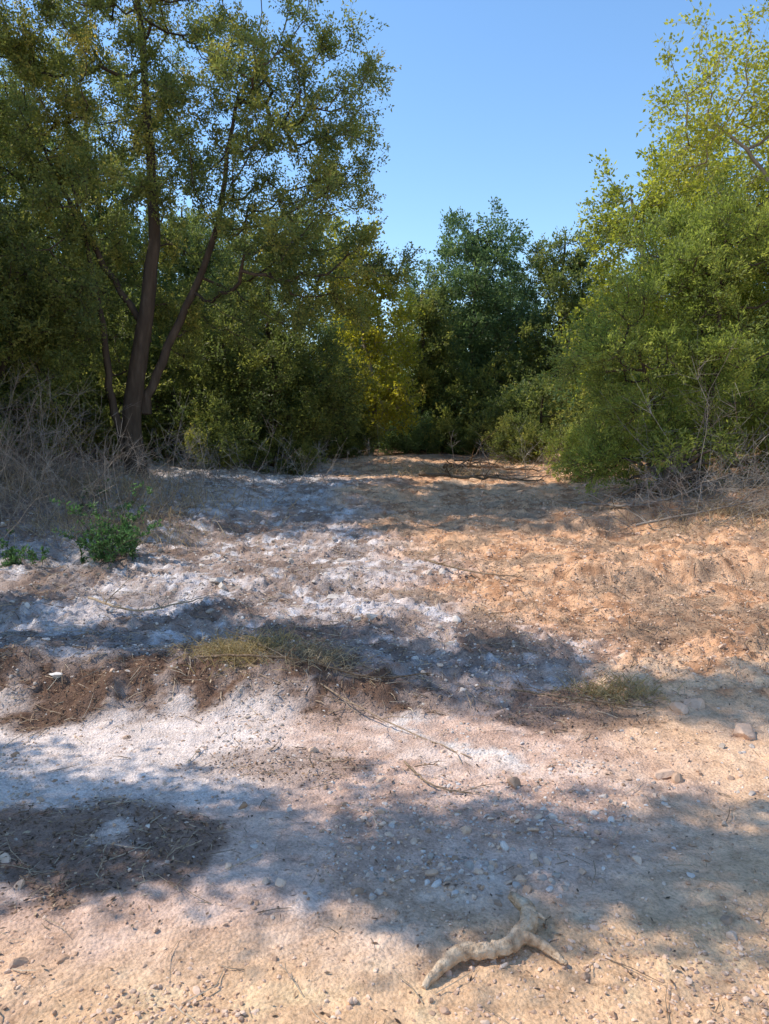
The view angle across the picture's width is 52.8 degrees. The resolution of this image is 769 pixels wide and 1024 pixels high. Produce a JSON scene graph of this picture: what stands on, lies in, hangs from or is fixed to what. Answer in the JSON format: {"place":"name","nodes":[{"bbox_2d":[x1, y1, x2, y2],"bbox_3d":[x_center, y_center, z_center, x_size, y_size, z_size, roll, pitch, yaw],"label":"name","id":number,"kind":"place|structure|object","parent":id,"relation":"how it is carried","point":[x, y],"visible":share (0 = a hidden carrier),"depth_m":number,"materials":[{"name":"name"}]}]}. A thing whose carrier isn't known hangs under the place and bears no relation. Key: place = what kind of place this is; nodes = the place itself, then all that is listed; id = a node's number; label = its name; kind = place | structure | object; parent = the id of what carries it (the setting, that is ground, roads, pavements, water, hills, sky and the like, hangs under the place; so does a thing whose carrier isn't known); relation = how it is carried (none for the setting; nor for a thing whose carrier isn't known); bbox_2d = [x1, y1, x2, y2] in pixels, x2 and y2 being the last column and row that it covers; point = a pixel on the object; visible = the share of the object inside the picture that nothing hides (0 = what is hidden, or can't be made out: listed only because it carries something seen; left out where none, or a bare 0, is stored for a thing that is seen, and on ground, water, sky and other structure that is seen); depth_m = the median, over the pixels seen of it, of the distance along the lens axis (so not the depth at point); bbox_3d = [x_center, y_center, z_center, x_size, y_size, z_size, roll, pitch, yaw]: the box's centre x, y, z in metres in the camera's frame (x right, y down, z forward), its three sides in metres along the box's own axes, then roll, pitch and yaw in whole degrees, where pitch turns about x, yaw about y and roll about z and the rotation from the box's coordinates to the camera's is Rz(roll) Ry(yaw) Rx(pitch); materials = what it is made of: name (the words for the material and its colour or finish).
{"place":"outdoors","nodes":[
{"label":"outdoors","id":0,"kind":"place"},
{"bbox_2d":[0,420,768,1023],"bbox_3d":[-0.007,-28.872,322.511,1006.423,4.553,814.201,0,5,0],"label":"ground","id":1,"kind":"structure","parent":0,"point":[294,930],"depth_m":3.94,"materials":[{"name":"beige sand"}]},
{"bbox_2d":[0,525,50,567],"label":"green sapling","id":2,"kind":"object","parent":1,"relation":"on","point":[13,559],"visible":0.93,"depth_m":7.39,"materials":[{"name":"green plant"}]},
{"bbox_2d":[49,672,62,677],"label":"rock","id":3,"kind":"object","parent":1,"relation":"on","point":[55,674],"visible":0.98,"depth_m":4.84,"materials":[{"name":"stone"}]},
{"bbox_2d":[0,0,127,429],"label":"juniper tree","id":4,"kind":"object","parent":1,"relation":"on","point":[49,328],"visible":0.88,"depth_m":11.39,"materials":[{"name":"green plant"}]},
{"bbox_2d":[44,480,162,568],"bbox_3d":[-2.669,0.177,7.558,1.211,0.972,1.176,0,5,0],"label":"green sapling","id":5,"kind":"object","parent":1,"relation":"on","point":[124,541],"visible":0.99,"depth_m":7.55,"materials":[{"name":"green plant"}]},
{"bbox_2d":[0,491,224,552],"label":"dry grass tuft","id":6,"kind":"object","parent":1,"relation":"on","point":[75,519],"visible":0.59,"depth_m":8.75,"materials":[{"name":"brown plant"}]},
{"bbox_2d":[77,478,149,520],"bbox_3d":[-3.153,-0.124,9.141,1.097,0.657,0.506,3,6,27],"label":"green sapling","id":7,"kind":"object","parent":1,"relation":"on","point":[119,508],"visible":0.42,"depth_m":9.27,"materials":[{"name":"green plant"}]},
{"bbox_2d":[0,358,291,546],"bbox_3d":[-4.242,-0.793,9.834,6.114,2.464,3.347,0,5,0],"label":"dry brush","id":8,"kind":"object","parent":1,"relation":"on","point":[48,450],"visible":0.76,"depth_m":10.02,"materials":[{"name":"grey plant"}]},
{"bbox_2d":[71,340,250,465],"bbox_3d":[-4.464,-2.111,14.727,3.851,2.602,2.736,0,5,0],"label":"shrub","id":9,"kind":"object","parent":1,"relation":"on","point":[164,393],"visible":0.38,"depth_m":14.47,"materials":[{"name":"green plant"}]},
{"bbox_2d":[88,570,235,611],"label":"fallen branch","id":10,"kind":"object","parent":1,"relation":"on","point":[117,606],"visible":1,"depth_m":6.09,"materials":[{"name":"brown wood"}]},
{"bbox_2d":[0,454,326,539],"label":"dry grass tuft","id":11,"kind":"object","parent":1,"relation":"on","point":[122,480],"visible":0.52,"depth_m":10.38,"materials":[{"name":"brown plant"}]},
{"bbox_2d":[17,415,327,513],"bbox_3d":[-3.056,-0.807,12.126,4.513,1.532,3.761,4,6,38],"label":"dry brush","id":12,"kind":"object","parent":1,"relation":"on","point":[200,472],"visible":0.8,"depth_m":11.85,"materials":[{"name":"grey plant"}]},
{"bbox_2d":[169,1002,223,1023],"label":"fallen branch","id":13,"kind":"object","parent":1,"relation":"on","point":[187,1014],"visible":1,"depth_m":2.18,"materials":[{"name":"brown wood"}]},
{"bbox_2d":[0,0,425,479],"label":"juniper tree","id":14,"kind":"object","parent":1,"relation":"on","point":[167,97],"visible":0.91,"depth_m":11.76,"materials":[{"name":"green plant"}]},
{"bbox_2d":[210,577,224,583],"bbox_3d":[-1.504,0.620,6.962,0.107,0.071,0.137,2,5,17],"label":"rock","id":15,"kind":"object","parent":1,"relation":"on","point":[218,580],"visible":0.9,"depth_m":6.92,"materials":[{"name":"stone"}]},
{"bbox_2d":[131,193,374,466],"bbox_3d":[-2.720,-3.692,15.964,5.034,5.850,3.775,0,5,0],"label":"juniper tree","id":16,"kind":"object","parent":1,"relation":"on","point":[292,373],"visible":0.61,"depth_m":15.38,"materials":[{"name":"green plant"}]},
{"bbox_2d":[162,616,343,679],"bbox_3d":[-0.893,0.859,5.259,1.153,0.329,1.017,-3,6,-28],"label":"dry grass tuft","id":17,"kind":"object","parent":1,"relation":"on","point":[233,647],"visible":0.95,"depth_m":5.15,"materials":[{"name":"plant"}]},
{"bbox_2d":[279,964,327,1023],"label":"fallen branch","id":18,"kind":"object","parent":1,"relation":"on","point":[302,995],"visible":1,"depth_m":2.27,"materials":[{"name":"brown wood"}]},
{"bbox_2d":[200,644,431,678],"bbox_3d":[-0.454,0.928,4.898,1.511,0.252,0.259,0,5,2],"label":"fallen branch","id":19,"kind":"object","parent":1,"relation":"on","point":[269,656],"visible":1,"depth_m":4.90,"materials":[{"name":"brown wood"}]},
{"bbox_2d":[219,425,418,484],"bbox_3d":[-1.252,-1.171,15.135,3.136,1.177,4.153,4,6,40],"label":"dry brush","id":20,"kind":"object","parent":1,"relation":"on","point":[346,472],"visible":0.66,"depth_m":14.88,"materials":[{"name":"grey plant"}]},
{"bbox_2d":[277,376,374,455],"bbox_3d":[-1.683,-2.244,19.254,3.128,2.497,2.506,0,5,0],"label":"shrub","id":21,"kind":"object","parent":1,"relation":"on","point":[328,446],"visible":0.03,"depth_m":18.80,"materials":[{"name":"green plant"}]},
{"bbox_2d":[240,631,421,684],"bbox_3d":[-0.362,0.919,5.042,1.301,0.288,0.785,0,5,0],"label":"dry grass tuft","id":22,"kind":"object","parent":1,"relation":"on","point":[310,650],"visible":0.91,"depth_m":5.03,"materials":[{"name":"brown plant"}]},
{"bbox_2d":[326,594,340,599],"bbox_3d":[-0.439,0.749,6.701,0.162,0.085,0.134,0,5,0],"label":"rock","id":23,"kind":"object","parent":1,"relation":"on","point":[331,596],"visible":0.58,"depth_m":6.66,"materials":[{"name":"stone"}]},
{"bbox_2d":[224,627,471,757],"bbox_3d":[-0.411,1.025,4.726,0.299,0.347,2.296,-5,7,-43],"label":"fallen branch","id":24,"kind":"object","parent":1,"relation":"on","point":[350,701],"visible":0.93,"depth_m":4.54,"materials":[{"name":"brown wood"}]},
{"bbox_2d":[304,206,427,455],"bbox_3d":[-0.584,-4.208,18.667,3.238,6.179,2.795,0,5,0],"label":"elm tree","id":25,"kind":"object","parent":1,"relation":"on","point":[387,397],"visible":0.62,"depth_m":18.39,"materials":[{"name":"green plant"}]},
{"bbox_2d":[366,613,377,620],"bbox_3d":[-0.109,0.810,6.000,0.095,0.067,0.102,4,7,41],"label":"rock","id":26,"kind":"object","parent":1,"relation":"on","point":[370,617],"visible":0.98,"depth_m":5.96,"materials":[{"name":"stone"}]},
{"bbox_2d":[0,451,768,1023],"bbox_3d":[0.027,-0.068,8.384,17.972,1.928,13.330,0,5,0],"label":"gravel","id":27,"kind":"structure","parent":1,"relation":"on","point":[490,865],"depth_m":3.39,"materials":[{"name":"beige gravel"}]},
{"bbox_2d":[0,305,768,482],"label":"undergrowth","id":28,"kind":"object","parent":1,"relation":"on","point":[436,437],"visible":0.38,"depth_m":15.16,"materials":[{"name":"green plant"}]},
{"bbox_2d":[0,24,768,429],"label":"distant trees","id":29,"kind":"object","parent":1,"relation":"on","point":[194,250],"visible":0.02,"depth_m":18.19,"materials":[{"name":"green plant"}]},
{"bbox_2d":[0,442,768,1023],"bbox_3d":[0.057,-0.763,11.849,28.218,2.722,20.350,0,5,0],"label":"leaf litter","id":30,"kind":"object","parent":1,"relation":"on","point":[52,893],"visible":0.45,"depth_m":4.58,"materials":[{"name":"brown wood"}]},
{"bbox_2d":[369,263,477,450],"bbox_3d":[0.912,-4.025,20.802,3.279,5.098,2.885,0,5,0],"label":"juniper tree","id":31,"kind":"object","parent":1,"relation":"on","point":[441,336],"visible":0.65,"depth_m":20.34,"materials":[{"name":"green plant"}]},
{"bbox_2d":[348,455,528,479],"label":"dry grass tuft","id":32,"kind":"object","parent":1,"relation":"on","point":[459,470],"visible":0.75,"depth_m":14.98,"materials":[{"name":"brown plant"}]},
{"bbox_2d":[439,568,447,574],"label":"rock","id":33,"kind":"object","parent":1,"relation":"on","point":[441,571],"visible":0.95,"depth_m":7.35,"materials":[{"name":"stone"}]},
{"bbox_2d":[403,760,492,793],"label":"fallen branch","id":34,"kind":"object","parent":1,"relation":"on","point":[416,773],"visible":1,"depth_m":3.63,"materials":[{"name":"brown wood"}]},
{"bbox_2d":[451,889,458,895],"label":"rock","id":35,"kind":"object","parent":1,"relation":"on","point":[455,892],"visible":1,"depth_m":2.74,"materials":[{"name":"stone"}]},
{"bbox_2d":[387,196,554,416],"bbox_3d":[2.600,-5.396,22.561,5.225,7.629,4.337,0,5,0],"label":"oak tree","id":36,"kind":"object","parent":1,"relation":"on","point":[472,281],"visible":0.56,"depth_m":21.67,"materials":[{"name":"green plant"}]},
{"bbox_2d":[424,554,523,577],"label":"fallen branch","id":37,"kind":"object","parent":1,"relation":"on","point":[443,564],"visible":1,"depth_m":7.38,"materials":[{"name":"brown wood"}]},
{"bbox_2d":[416,449,557,481],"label":"fallen branch","id":38,"kind":"object","parent":1,"relation":"on","point":[448,474],"visible":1,"depth_m":12.81,"materials":[{"name":"brown wood"}]},
{"bbox_2d":[438,427,544,471],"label":"fallen branch","id":39,"kind":"object","parent":1,"relation":"on","point":[469,464],"visible":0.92,"depth_m":14.74,"materials":[{"name":"brown wood"}]},
{"bbox_2d":[421,891,567,989],"bbox_3d":[0.305,1.346,2.461,0.476,0.088,0.300,-1,5,-14],"label":"driftwood branch","id":40,"kind":"object","parent":1,"relation":"on","point":[523,931],"visible":1,"depth_m":2.41,"materials":[{"name":"beige wood"}]},
{"bbox_2d":[447,421,591,487],"bbox_3d":[2.963,-1.082,14.637,3.663,1.349,4.306,0,5,0],"label":"dry brush","id":41,"kind":"object","parent":1,"relation":"on","point":[525,473],"visible":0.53,"depth_m":14.43,"materials":[{"name":"brown plant"}]},
{"bbox_2d":[513,875,526,882],"bbox_3d":[0.501,1.349,2.849,0.050,0.039,0.046,5,7,42],"label":"rock","id":42,"kind":"object","parent":1,"relation":"on","point":[521,878],"visible":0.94,"depth_m":2.83,"materials":[{"name":"beige stone"}]},
{"bbox_2d":[466,368,587,455],"bbox_3d":[3.532,-2.218,18.065,3.282,2.388,2.302,0,5,0],"label":"shrub","id":43,"kind":"object","parent":1,"relation":"on","point":[531,402],"visible":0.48,"depth_m":17.90,"materials":[{"name":"green plant"}]},
{"bbox_2d":[482,219,620,397],"bbox_3d":[4.775,-4.969,21.726,3.823,6.160,3.736,3,6,29],"label":"juniper tree","id":44,"kind":"object","parent":1,"relation":"on","point":[555,282],"visible":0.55,"depth_m":21.09,"materials":[{"name":"green plant"}]},
{"bbox_2d":[511,677,652,707],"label":"fallen branch","id":45,"kind":"object","parent":1,"relation":"on","point":[591,700],"visible":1,"depth_m":4.73,"materials":[{"name":"brown wood"}]},
{"bbox_2d":[543,663,693,710],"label":"dry grass tuft","id":46,"kind":"object","parent":1,"relation":"on","point":[599,690],"visible":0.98,"depth_m":4.84,"materials":[{"name":"plant"}]},
{"bbox_2d":[561,470,737,507],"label":"fallen branch","id":47,"kind":"object","parent":1,"relation":"on","point":[612,505],"visible":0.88,"depth_m":9.74,"materials":[{"name":"brown wood"}]},
{"bbox_2d":[536,163,768,500],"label":"juniper tree","id":48,"kind":"object","parent":1,"relation":"on","point":[698,278],"visible":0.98,"depth_m":10.56,"materials":[{"name":"green plant"}]},
{"bbox_2d":[540,417,768,541],"bbox_3d":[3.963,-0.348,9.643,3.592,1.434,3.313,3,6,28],"label":"dry brush","id":49,"kind":"object","parent":1,"relation":"on","point":[688,499],"visible":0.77,"depth_m":9.52,"materials":[{"name":"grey plant"}]},
{"bbox_2d":[552,101,768,409],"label":"oak tree","id":50,"kind":"object","parent":1,"relation":"on","point":[597,228],"visible":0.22,"depth_m":15.88,"materials":[{"name":"green plant"}]},
{"bbox_2d":[558,476,768,545],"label":"dry grass tuft","id":51,"kind":"object","parent":1,"relation":"on","point":[728,512],"visible":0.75,"depth_m":9.18,"materials":[{"name":"brown plant"}]},
{"bbox_2d":[654,768,673,779],"bbox_3d":[1.339,1.269,3.750,0.106,0.049,0.089,-1,5,-14],"label":"rock","id":52,"kind":"object","parent":1,"relation":"on","point":[663,774],"visible":0.93,"depth_m":3.72,"materials":[{"name":"beige stone"}]},
{"bbox_2d":[619,445,717,497],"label":"shrub","id":53,"kind":"object","parent":1,"relation":"on","point":[672,474],"visible":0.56,"depth_m":10.11,"materials":[{"name":"brown plant"}]},
{"bbox_2d":[571,320,768,507],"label":"dry brush","id":54,"kind":"object","parent":1,"relation":"on","point":[744,447],"visible":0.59,"depth_m":10.21,"materials":[{"name":"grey plant"}]},
{"bbox_2d":[669,702,687,713],"bbox_3d":[1.755,1.166,4.621,0.066,0.064,0.135,-3,6,-28],"label":"rock","id":55,"kind":"object","parent":1,"relation":"on","point":[679,707],"visible":1,"depth_m":4.60,"materials":[{"name":"beige stone"}]},
{"bbox_2d":[618,477,768,526],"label":"fallen branch","id":56,"kind":"object","parent":1,"relation":"on","point":[679,515],"visible":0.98,"depth_m":9.11,"materials":[{"name":"brown wood"}]},
{"bbox_2d":[683,698,704,709],"bbox_3d":[1.885,1.165,4.721,0.134,0.074,0.092,4,6,39],"label":"rock","id":57,"kind":"object","parent":1,"relation":"on","point":[696,703],"visible":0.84,"depth_m":4.69,"materials":[{"name":"beige stone"}]},
{"bbox_2d":[630,0,768,291],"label":"oak tree","id":58,"kind":"object","parent":1,"relation":"on","point":[710,120],"visible":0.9,"depth_m":10.81,"materials":[{"name":"green plant"}]},
{"bbox_2d":[633,330,768,465],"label":"shrub","id":59,"kind":"object","parent":1,"relation":"on","point":[694,406],"visible":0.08,"depth_m":12.71,"materials":[{"name":"green plant"}]},
{"bbox_2d":[733,723,755,740],"bbox_3d":[1.982,1.227,4.260,0.127,0.112,0.175,3,6,31],"label":"rock","id":60,"kind":"object","parent":1,"relation":"on","point":[746,731],"visible":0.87,"depth_m":4.23,"materials":[{"name":"beige stone"}]},
{"bbox_2d":[0,0,768,367],"label":"sky","id":61,"kind":"structure","parent":0,"point":[507,100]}
]}

